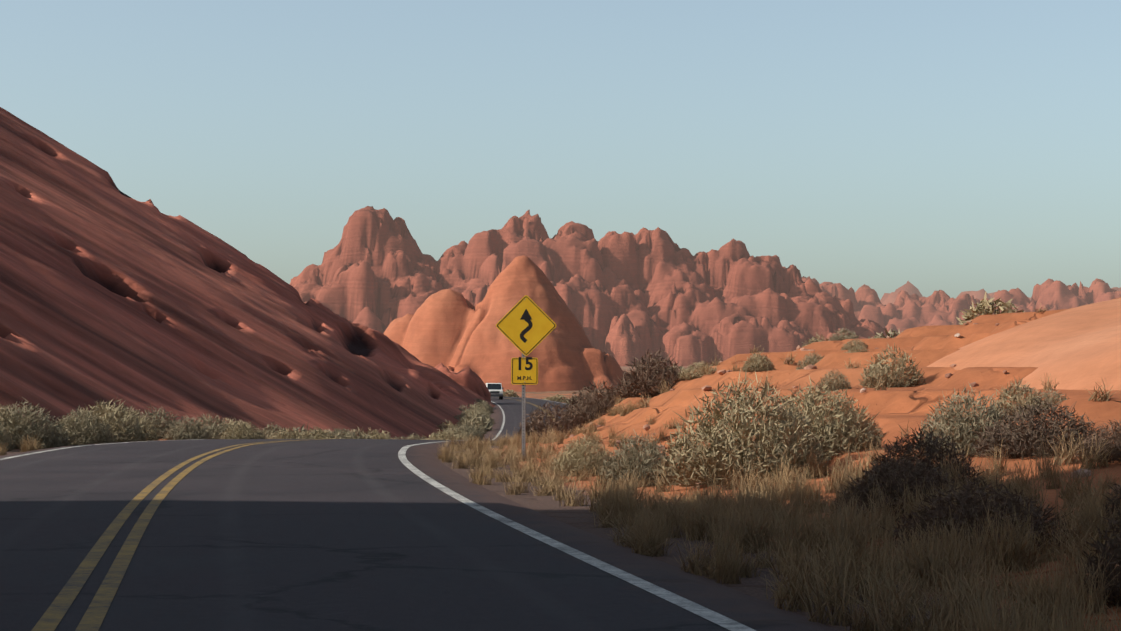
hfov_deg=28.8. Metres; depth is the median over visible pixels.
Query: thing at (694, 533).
grass
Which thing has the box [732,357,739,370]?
grass mound
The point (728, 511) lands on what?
grass
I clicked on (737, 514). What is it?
grass
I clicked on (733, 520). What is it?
grass
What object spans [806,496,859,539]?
grass
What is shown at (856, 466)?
verge grass
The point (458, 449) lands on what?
verge grass
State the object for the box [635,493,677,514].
grass
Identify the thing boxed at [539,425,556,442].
verge grass
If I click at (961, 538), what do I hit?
grass
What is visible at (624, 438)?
verge grass
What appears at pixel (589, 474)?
verge grass
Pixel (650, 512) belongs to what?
grass
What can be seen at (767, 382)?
grass mound
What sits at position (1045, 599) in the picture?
grass
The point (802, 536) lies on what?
grass
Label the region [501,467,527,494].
verge grass
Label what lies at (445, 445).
verge grass
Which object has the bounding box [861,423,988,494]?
bush
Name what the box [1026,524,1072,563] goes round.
grass
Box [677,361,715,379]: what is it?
bush
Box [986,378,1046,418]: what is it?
bush
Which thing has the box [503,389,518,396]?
bush
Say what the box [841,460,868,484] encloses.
grass
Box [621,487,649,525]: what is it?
grass
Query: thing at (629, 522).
grass
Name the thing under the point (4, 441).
bush
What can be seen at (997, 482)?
grass
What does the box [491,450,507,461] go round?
verge grass
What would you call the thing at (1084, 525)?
grass
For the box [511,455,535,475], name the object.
verge grass
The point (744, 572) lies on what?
grass
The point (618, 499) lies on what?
grass
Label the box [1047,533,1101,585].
grass
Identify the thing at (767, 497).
grass
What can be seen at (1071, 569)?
grass
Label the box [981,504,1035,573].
grass
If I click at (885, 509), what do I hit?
grass
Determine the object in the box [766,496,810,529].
grass
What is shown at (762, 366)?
bush
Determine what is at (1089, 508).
grass
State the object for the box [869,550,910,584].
grass
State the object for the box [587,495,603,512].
grass
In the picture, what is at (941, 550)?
grass
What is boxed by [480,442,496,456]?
verge grass
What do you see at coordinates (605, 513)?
grass
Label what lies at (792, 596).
grass
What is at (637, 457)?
bush
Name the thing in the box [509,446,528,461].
verge grass
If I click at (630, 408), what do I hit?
verge grass
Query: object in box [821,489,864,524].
grass
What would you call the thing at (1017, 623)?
grass
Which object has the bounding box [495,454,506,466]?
verge grass
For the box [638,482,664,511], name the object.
grass
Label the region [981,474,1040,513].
grass
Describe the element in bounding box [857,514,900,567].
grass
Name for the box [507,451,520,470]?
verge grass
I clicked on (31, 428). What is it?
bush
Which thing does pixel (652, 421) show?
verge grass
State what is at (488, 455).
verge grass
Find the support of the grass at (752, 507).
on the terrain at (894, 409)
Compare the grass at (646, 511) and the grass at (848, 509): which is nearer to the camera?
the grass at (848, 509)
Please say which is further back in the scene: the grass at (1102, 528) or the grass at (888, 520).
the grass at (888, 520)
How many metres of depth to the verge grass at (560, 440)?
42.71 m
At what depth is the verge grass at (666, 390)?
52.41 m
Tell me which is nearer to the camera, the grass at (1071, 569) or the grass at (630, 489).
the grass at (1071, 569)
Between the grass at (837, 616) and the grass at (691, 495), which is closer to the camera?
the grass at (837, 616)
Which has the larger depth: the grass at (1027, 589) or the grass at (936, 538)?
the grass at (936, 538)
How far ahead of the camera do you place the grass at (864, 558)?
14.02 m
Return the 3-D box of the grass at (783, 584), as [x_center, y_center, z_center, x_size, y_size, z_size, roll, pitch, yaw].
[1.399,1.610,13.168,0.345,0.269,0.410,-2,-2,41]
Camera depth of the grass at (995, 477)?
19.33 m
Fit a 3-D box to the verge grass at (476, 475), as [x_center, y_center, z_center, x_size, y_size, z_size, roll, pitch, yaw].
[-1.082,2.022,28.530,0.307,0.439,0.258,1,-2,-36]
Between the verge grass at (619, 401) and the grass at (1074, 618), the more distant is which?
the verge grass at (619, 401)
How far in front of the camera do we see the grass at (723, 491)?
20.64 m
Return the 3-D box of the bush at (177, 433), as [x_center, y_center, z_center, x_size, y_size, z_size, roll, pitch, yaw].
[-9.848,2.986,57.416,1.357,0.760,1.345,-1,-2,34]
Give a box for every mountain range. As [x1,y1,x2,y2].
[290,206,895,366]
[782,266,1120,332]
[880,281,1120,304]
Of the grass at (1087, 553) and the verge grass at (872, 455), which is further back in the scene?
the verge grass at (872, 455)
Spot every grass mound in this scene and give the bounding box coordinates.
[638,394,651,407]
[661,418,677,428]
[697,363,711,374]
[709,353,720,365]
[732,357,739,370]
[758,372,778,390]
[780,349,796,363]
[840,358,866,368]
[871,376,892,389]
[898,421,910,436]
[1000,375,1026,399]
[1034,306,1050,312]
[1040,373,1058,390]
[1084,377,1117,400]
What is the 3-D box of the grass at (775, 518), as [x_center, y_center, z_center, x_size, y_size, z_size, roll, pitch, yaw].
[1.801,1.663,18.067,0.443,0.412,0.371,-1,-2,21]
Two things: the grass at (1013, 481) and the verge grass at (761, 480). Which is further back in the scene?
the verge grass at (761, 480)
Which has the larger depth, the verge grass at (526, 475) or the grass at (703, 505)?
the verge grass at (526, 475)
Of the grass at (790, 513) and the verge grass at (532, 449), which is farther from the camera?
the verge grass at (532, 449)
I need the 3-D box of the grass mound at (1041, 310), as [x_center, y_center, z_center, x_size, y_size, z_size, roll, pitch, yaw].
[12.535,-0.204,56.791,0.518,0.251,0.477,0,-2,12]
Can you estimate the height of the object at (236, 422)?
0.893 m
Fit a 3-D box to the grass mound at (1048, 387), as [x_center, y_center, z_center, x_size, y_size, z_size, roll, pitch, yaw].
[6.788,0.922,30.347,0.318,0.312,0.255,0,-2,14]
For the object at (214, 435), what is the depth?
62.10 m
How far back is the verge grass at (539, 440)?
43.28 m
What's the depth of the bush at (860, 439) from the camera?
27.42 m
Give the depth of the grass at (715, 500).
20.04 m
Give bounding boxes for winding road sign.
[496,295,555,458]
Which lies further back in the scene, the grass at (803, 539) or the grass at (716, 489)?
the grass at (716, 489)
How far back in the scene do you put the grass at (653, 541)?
16.60 m
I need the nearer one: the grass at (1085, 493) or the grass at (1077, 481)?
the grass at (1085, 493)
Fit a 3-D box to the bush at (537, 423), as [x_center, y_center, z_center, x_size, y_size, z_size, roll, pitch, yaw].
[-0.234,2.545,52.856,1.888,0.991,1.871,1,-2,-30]
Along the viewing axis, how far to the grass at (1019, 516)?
15.42 m
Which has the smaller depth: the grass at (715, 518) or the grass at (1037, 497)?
the grass at (1037, 497)
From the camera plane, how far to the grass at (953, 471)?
19.92 m
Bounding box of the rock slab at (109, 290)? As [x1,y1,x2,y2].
[0,107,495,439]
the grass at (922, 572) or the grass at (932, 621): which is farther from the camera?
the grass at (922, 572)
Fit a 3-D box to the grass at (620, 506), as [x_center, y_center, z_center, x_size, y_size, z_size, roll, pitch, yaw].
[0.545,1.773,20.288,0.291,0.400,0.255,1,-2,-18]
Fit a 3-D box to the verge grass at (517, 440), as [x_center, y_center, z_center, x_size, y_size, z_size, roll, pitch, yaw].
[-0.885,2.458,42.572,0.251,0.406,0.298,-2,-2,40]
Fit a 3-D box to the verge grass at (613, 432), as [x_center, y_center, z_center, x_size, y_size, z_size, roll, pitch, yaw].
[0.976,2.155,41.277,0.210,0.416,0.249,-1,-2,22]
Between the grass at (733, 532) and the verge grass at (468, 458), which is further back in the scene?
the verge grass at (468, 458)
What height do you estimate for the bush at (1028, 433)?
0.666 m
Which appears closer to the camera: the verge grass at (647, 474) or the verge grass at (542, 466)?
the verge grass at (647, 474)
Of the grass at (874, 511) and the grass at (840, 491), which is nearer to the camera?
the grass at (874, 511)
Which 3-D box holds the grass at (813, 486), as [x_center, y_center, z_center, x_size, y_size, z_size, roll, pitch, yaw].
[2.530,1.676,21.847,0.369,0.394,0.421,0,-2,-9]
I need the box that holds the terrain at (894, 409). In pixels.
[0,297,1120,630]
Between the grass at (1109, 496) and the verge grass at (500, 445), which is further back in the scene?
the verge grass at (500, 445)
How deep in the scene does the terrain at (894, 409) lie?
33.48 m
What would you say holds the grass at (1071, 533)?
on the terrain at (894, 409)
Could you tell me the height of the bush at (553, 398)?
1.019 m
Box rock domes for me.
[383,255,627,391]
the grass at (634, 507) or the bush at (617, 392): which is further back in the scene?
the bush at (617, 392)
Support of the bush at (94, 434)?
on the terrain at (894, 409)
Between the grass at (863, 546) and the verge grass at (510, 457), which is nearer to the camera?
the grass at (863, 546)
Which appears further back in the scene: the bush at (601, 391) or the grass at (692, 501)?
the bush at (601, 391)
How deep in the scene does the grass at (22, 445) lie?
42.45 m
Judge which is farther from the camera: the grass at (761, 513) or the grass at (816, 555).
the grass at (761, 513)
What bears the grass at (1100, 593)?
on the terrain at (894, 409)
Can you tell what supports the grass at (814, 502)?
on the terrain at (894, 409)
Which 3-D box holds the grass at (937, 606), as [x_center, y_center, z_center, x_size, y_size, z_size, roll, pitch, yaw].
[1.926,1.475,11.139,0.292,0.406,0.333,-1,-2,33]
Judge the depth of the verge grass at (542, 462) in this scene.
33.52 m
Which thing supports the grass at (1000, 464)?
on the terrain at (894, 409)
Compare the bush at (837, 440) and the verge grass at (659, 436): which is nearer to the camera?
the bush at (837, 440)
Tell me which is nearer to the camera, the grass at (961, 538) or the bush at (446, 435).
the grass at (961, 538)
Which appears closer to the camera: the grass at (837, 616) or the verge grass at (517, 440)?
the grass at (837, 616)
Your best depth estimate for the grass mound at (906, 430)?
27.48 m
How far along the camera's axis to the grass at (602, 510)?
20.82 m
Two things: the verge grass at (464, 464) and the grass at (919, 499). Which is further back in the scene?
the verge grass at (464, 464)
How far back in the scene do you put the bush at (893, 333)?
66.45 m
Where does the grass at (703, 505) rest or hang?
on the terrain at (894, 409)
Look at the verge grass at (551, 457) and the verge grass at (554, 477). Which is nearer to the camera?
the verge grass at (554, 477)
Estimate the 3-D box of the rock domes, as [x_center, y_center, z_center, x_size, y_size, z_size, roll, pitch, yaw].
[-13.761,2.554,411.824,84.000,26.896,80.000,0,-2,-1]
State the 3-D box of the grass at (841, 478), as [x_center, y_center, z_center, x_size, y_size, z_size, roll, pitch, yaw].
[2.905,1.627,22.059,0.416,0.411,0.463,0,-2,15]
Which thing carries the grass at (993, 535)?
on the terrain at (894, 409)
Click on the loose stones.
(810, 366)
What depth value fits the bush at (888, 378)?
37.34 m
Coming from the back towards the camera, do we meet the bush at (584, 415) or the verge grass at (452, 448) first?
the bush at (584, 415)
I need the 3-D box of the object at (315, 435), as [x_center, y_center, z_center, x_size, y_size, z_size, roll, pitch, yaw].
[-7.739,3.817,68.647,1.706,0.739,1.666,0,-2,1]
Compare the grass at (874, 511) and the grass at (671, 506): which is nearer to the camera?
the grass at (874, 511)
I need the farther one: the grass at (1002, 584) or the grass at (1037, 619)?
the grass at (1002, 584)
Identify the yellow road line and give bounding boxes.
[31,397,549,630]
[75,398,560,630]
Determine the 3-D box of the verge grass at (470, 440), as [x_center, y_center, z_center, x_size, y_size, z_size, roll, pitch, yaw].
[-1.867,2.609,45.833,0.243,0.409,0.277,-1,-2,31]
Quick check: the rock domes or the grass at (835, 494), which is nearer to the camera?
the grass at (835, 494)
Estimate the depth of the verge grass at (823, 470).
24.93 m
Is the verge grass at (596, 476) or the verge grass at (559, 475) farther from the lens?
the verge grass at (559, 475)
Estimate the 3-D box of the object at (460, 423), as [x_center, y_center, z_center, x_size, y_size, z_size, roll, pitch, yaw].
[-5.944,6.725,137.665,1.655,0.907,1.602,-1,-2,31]
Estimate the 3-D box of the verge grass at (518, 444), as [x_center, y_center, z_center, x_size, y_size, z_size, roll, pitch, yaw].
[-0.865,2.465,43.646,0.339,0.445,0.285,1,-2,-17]
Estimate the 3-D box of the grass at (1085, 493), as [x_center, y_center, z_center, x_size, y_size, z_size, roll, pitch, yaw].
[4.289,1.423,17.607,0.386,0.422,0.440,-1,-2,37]
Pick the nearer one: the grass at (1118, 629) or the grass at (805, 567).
the grass at (1118, 629)
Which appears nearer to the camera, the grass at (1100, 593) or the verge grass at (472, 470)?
the grass at (1100, 593)
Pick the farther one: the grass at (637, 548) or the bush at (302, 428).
the bush at (302, 428)
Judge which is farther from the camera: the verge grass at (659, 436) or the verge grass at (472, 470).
the verge grass at (659, 436)
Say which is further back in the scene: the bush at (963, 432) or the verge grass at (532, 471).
the verge grass at (532, 471)
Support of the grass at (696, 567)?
on the terrain at (894, 409)
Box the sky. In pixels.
[0,0,1120,299]
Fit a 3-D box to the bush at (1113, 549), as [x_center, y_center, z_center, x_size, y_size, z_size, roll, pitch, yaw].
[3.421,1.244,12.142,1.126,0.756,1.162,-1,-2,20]
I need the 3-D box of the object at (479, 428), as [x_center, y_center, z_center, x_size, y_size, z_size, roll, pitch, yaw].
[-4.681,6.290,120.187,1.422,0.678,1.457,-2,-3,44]
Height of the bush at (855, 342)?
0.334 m
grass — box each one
[0,440,6,454]
[19,434,33,451]
[21,435,39,451]
[433,447,453,459]
[438,443,454,462]
[439,443,456,460]
[440,435,453,453]
[448,449,472,468]
[452,431,466,446]
[453,443,467,456]
[458,455,469,468]
[461,442,484,464]
[466,441,483,467]
[467,462,479,477]
[468,433,475,445]
[469,456,484,483]
[473,435,489,453]
[474,464,493,484]
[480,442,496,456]
[481,448,496,468]
[482,446,498,464]
[485,435,495,445]
[486,465,498,477]
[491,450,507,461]
[491,464,507,481]
[494,435,505,445]
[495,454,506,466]
[496,434,506,448]
[498,444,521,464]
[500,466,522,481]
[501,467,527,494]
[504,439,518,455]
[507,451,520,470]
[508,454,527,479]
[509,435,518,448]
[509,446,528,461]
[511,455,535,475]
[512,431,521,445]
[513,464,539,482]
[514,468,531,492]
[516,443,538,460]
[525,439,539,457]
[525,444,538,466]
[526,427,545,447]
[526,459,540,477]
[527,471,544,485]
[527,477,558,495]
[532,458,545,474]
[533,446,553,469]
[533,447,554,457]
[535,470,569,493]
[537,445,553,458]
[537,458,557,483]
[538,455,553,469]
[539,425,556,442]
[540,439,561,454]
[541,466,566,488]
[544,448,556,466]
[547,433,559,442]
[547,478,573,500]
[550,428,559,442]
[552,467,566,483]
[553,472,594,506]
[555,430,564,444]
[560,425,570,438]
[561,470,579,482]
[573,467,592,480]
[578,473,617,510]
[581,464,595,476]
[581,473,611,498]
[583,424,597,438]
[585,428,600,444]
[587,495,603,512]
[588,416,597,432]
[589,436,602,444]
[589,501,631,527]
[590,479,621,491]
[592,463,615,486]
[593,495,636,519]
[594,410,605,425]
[594,494,614,521]
[595,470,620,508]
[596,493,645,519]
[596,494,613,520]
[600,474,627,511]
[602,512,652,547]
[603,467,652,504]
[605,434,617,446]
[606,488,628,522]
[607,419,617,438]
[607,502,658,543]
[608,486,637,520]
[609,405,617,415]
[611,466,649,514]
[614,394,623,404]
[615,463,642,494]
[616,399,628,415]
[617,433,633,442]
[620,497,648,523]
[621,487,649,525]
[622,525,676,556]
[627,399,634,411]
[627,473,653,487]
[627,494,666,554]
[632,498,674,528]
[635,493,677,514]
[637,504,663,522]
[638,462,660,484]
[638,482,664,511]
[641,483,692,538]
[643,509,674,545]
[644,412,657,424]
[649,459,675,492]
[652,430,665,441]
[653,489,691,514]
[655,379,673,393]
[656,493,687,521]
[657,423,668,438]
[657,490,681,503]
[666,489,717,528]
[668,491,688,512]
[670,545,713,572]
[672,484,725,533]
[675,520,728,575]
[677,486,704,507]
[677,500,708,540]
[678,480,713,532]
[692,494,741,540]
[693,546,731,579]
[694,481,740,520]
[695,492,715,522]
[699,466,716,507]
[699,472,747,513]
[700,520,731,541]
[706,467,724,499]
[708,484,749,522]
[711,501,755,521]
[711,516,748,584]
[714,486,745,552]
[714,511,753,537]
[716,463,747,489]
[718,489,746,523]
[723,477,766,506]
[723,533,769,577]
[724,493,773,552]
[727,481,756,502]
[728,489,767,536]
[730,459,763,495]
[731,480,770,519]
[731,487,773,543]
[736,495,788,532]
[740,464,769,492]
[740,472,776,497]
[746,533,780,568]
[748,513,785,551]
[749,468,771,492]
[754,492,801,537]
[755,484,787,520]
[760,460,805,500]
[760,465,793,493]
[760,473,793,515]
[760,530,822,565]
[761,536,837,611]
[762,559,816,599]
[763,472,787,503]
[764,528,835,585]
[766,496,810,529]
[767,503,804,561]
[769,451,793,494]
[769,546,798,573]
[773,492,819,556]
[773,524,823,548]
[778,464,805,481]
[779,479,807,520]
[781,499,815,522]
[781,533,834,591]
[782,471,808,507]
[784,466,808,480]
[785,464,812,494]
[790,472,825,511]
[790,508,827,541]
[790,545,868,626]
[792,511,834,555]
[795,439,821,473]
[796,466,829,499]
[799,505,846,531]
[799,548,831,573]
[801,488,835,513]
[801,506,838,523]
[801,529,863,565]
[802,460,825,478]
[804,448,823,477]
[804,478,831,509]
[804,517,877,603]
[806,453,831,476]
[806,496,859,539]
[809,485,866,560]
[814,536,882,589]
[818,458,854,488]
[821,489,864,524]
[823,473,839,493]
[823,478,843,511]
[823,519,891,580]
[824,503,881,552]
[826,496,875,547]
[827,475,849,509]
[828,454,853,480]
[828,458,864,494]
[829,487,861,530]
[830,455,856,504]
[835,443,869,481]
[835,536,888,558]
[837,497,892,542]
[839,584,881,630]
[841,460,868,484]
[843,450,863,477]
[844,544,927,630]
[851,542,881,568]
[854,572,938,630]
[855,451,882,473]
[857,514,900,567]
[857,548,911,595]
[858,472,889,523]
[858,478,910,530]
[858,498,889,525]
[859,536,922,579]
[861,529,902,595]
[863,509,890,535]
[864,438,885,465]
[864,506,900,539]
[865,566,925,601]
[865,568,941,613]
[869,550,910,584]
[871,516,925,573]
[872,473,915,518]
[872,506,911,537]
[889,515,953,591]
[889,524,936,575]
[890,564,933,604]
[892,472,929,526]
[893,515,941,562]
[896,594,976,630]
[897,481,937,512]
[898,478,942,527]
[901,534,954,586]
[901,592,974,630]
[908,483,960,522]
[908,569,960,630]
[909,506,970,564]
[910,520,989,589]
[911,570,982,624]
[912,520,974,554]
[912,533,985,567]
[920,570,973,623]
[923,564,997,593]
[926,468,959,505]
[930,471,962,514]
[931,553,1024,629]
[932,443,981,495]
[932,476,961,523]
[933,574,1009,629]
[934,522,990,559]
[935,458,975,485]
[939,599,978,630]
[944,439,977,472]
[946,567,1004,605]
[946,573,998,596]
[947,513,989,570]
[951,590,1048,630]
[956,545,1000,581]
[957,495,1021,575]
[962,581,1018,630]
[963,564,1049,630]
[967,542,1040,599]
[969,473,1002,521]
[971,458,998,477]
[972,505,1019,567]
[974,452,1006,483]
[979,464,1013,499]
[980,457,1012,502]
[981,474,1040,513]
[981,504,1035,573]
[986,431,1010,475]
[989,507,1031,548]
[991,563,1072,599]
[992,582,1044,621]
[993,489,1052,546]
[996,614,1037,630]
[997,561,1077,601]
[997,593,1049,630]
[998,507,1039,566]
[999,464,1028,492]
[1003,475,1034,506]
[1003,566,1071,609]
[1005,451,1034,489]
[1006,593,1072,630]
[1008,449,1051,504]
[1008,595,1053,630]
[1011,548,1078,628]
[1019,476,1051,523]
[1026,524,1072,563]
[1028,431,1061,479]
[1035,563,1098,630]
[1039,599,1117,630]
[1040,448,1065,489]
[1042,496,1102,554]
[1045,487,1085,525]
[1046,420,1085,465]
[1046,544,1090,609]
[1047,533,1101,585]
[1047,590,1103,630]
[1051,569,1084,619]
[1052,491,1112,529]
[1053,442,1103,498]
[1055,575,1105,630]
[1056,479,1100,507]
[1059,485,1120,549]
[1061,504,1110,543]
[1063,539,1119,616]
[1068,431,1117,469]
[1068,468,1117,528]
[1068,486,1119,541]
[1070,468,1111,508]
[1073,535,1104,572]
[1077,491,1109,530]
[1082,591,1120,630]
[1088,477,1120,504]
[1092,561,1120,606]
[1095,600,1120,630]
[1096,463,1119,489]
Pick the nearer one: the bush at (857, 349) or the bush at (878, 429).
the bush at (878, 429)
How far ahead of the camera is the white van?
256.27 m
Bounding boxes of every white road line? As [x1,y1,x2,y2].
[0,401,504,459]
[398,397,755,630]
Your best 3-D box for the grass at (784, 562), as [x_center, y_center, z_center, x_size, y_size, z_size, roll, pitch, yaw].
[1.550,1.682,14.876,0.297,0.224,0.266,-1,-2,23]
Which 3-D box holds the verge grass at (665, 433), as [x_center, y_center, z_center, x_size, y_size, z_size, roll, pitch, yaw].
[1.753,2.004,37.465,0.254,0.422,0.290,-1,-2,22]
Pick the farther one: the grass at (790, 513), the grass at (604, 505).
the grass at (604, 505)
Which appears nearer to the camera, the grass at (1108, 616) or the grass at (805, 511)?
the grass at (1108, 616)
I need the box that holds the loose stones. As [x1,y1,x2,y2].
[569,321,1120,495]
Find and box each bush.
[0,397,70,449]
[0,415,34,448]
[0,424,15,450]
[55,407,118,445]
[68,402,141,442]
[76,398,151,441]
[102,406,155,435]
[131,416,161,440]
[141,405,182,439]
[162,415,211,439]
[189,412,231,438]
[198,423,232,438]
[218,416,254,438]
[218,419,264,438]
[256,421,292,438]
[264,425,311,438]
[293,421,313,437]
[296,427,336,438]
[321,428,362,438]
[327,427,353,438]
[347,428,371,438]
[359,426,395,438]
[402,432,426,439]
[423,431,461,439]
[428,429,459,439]
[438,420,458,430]
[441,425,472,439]
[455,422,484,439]
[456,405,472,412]
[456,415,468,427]
[458,413,493,431]
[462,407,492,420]
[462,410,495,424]
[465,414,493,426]
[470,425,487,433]
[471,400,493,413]
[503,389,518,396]
[516,401,582,439]
[549,394,567,401]
[550,434,616,476]
[560,379,625,416]
[566,391,613,422]
[596,428,681,485]
[604,384,635,400]
[615,348,685,397]
[626,363,671,386]
[654,368,834,487]
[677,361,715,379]
[741,351,774,371]
[743,354,777,370]
[758,376,886,462]
[796,352,824,369]
[801,333,827,347]
[817,370,851,390]
[821,415,881,446]
[826,326,861,340]
[827,448,966,523]
[840,339,867,349]
[845,344,868,352]
[858,343,926,387]
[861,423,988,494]
[867,420,886,441]
[868,329,902,338]
[878,476,1078,558]
[913,383,1015,456]
[956,292,1026,324]
[970,396,1108,459]
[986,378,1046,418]
[1028,388,1069,409]
[1073,497,1120,608]
[1074,418,1120,462]
[1100,481,1120,530]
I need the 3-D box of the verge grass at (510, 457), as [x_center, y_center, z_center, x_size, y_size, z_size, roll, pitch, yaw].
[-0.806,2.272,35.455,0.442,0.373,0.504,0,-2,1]
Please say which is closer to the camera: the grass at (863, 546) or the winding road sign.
the grass at (863, 546)
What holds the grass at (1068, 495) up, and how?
on the terrain at (894, 409)
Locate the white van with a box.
[485,383,502,398]
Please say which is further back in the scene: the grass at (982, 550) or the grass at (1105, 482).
the grass at (1105, 482)
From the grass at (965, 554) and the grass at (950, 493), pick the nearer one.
the grass at (965, 554)
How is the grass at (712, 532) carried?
on the terrain at (894, 409)
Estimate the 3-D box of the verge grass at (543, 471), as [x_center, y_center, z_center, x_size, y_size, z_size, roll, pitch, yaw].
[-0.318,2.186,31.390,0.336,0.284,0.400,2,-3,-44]
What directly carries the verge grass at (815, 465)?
on the terrain at (894, 409)
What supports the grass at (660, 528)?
on the terrain at (894, 409)
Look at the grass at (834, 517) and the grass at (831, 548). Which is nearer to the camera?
the grass at (831, 548)
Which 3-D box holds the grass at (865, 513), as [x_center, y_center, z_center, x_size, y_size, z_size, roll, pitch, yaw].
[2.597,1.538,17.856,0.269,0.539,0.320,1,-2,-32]
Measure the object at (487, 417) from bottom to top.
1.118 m
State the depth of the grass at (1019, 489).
17.51 m
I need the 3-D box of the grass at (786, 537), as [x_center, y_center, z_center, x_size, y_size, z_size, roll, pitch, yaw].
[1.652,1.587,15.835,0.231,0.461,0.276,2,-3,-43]
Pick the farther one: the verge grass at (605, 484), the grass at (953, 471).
the verge grass at (605, 484)
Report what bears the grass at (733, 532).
on the terrain at (894, 409)
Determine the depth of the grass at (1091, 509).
16.00 m
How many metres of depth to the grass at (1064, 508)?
16.97 m
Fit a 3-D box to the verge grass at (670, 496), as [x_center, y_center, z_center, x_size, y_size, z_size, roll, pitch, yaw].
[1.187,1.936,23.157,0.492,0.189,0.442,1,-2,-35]
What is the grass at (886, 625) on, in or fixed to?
on the terrain at (894, 409)
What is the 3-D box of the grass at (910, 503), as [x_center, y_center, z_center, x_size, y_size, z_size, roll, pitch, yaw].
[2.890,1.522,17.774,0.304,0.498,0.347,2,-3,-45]
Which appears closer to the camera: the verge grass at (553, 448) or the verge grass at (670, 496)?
the verge grass at (670, 496)
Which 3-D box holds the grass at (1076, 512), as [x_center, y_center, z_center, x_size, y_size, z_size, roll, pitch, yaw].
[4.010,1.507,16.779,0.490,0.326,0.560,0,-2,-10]
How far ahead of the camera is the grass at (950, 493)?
17.98 m
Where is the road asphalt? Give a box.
[0,396,839,630]
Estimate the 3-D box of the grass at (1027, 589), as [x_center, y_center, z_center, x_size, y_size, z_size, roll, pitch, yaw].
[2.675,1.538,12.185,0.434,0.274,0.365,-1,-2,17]
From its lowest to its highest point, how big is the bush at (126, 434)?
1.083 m
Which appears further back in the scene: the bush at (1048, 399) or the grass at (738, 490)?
the bush at (1048, 399)
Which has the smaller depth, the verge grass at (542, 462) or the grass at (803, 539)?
the grass at (803, 539)
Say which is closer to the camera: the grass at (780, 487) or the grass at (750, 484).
the grass at (780, 487)
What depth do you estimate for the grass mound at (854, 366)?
41.22 m
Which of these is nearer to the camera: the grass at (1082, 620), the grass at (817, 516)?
the grass at (1082, 620)
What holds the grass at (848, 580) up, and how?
on the terrain at (894, 409)
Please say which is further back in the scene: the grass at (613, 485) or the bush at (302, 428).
the bush at (302, 428)
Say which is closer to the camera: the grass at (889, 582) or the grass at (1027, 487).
the grass at (889, 582)
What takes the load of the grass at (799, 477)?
on the terrain at (894, 409)
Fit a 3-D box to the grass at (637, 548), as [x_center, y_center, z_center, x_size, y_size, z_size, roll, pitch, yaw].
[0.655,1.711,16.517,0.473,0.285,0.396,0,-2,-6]
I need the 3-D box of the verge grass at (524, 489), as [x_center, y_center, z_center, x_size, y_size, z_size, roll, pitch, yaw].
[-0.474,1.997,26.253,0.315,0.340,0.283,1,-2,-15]
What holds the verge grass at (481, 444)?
on the terrain at (894, 409)
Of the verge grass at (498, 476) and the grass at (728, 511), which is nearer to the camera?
the grass at (728, 511)
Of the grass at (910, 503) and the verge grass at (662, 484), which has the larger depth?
the verge grass at (662, 484)
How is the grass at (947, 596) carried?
on the terrain at (894, 409)
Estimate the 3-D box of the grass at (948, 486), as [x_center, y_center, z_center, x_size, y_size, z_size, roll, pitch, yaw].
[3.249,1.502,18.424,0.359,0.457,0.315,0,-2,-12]
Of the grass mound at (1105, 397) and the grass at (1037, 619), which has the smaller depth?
the grass at (1037, 619)
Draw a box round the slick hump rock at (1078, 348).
[927,298,1120,389]
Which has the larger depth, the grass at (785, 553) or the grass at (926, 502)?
the grass at (926, 502)

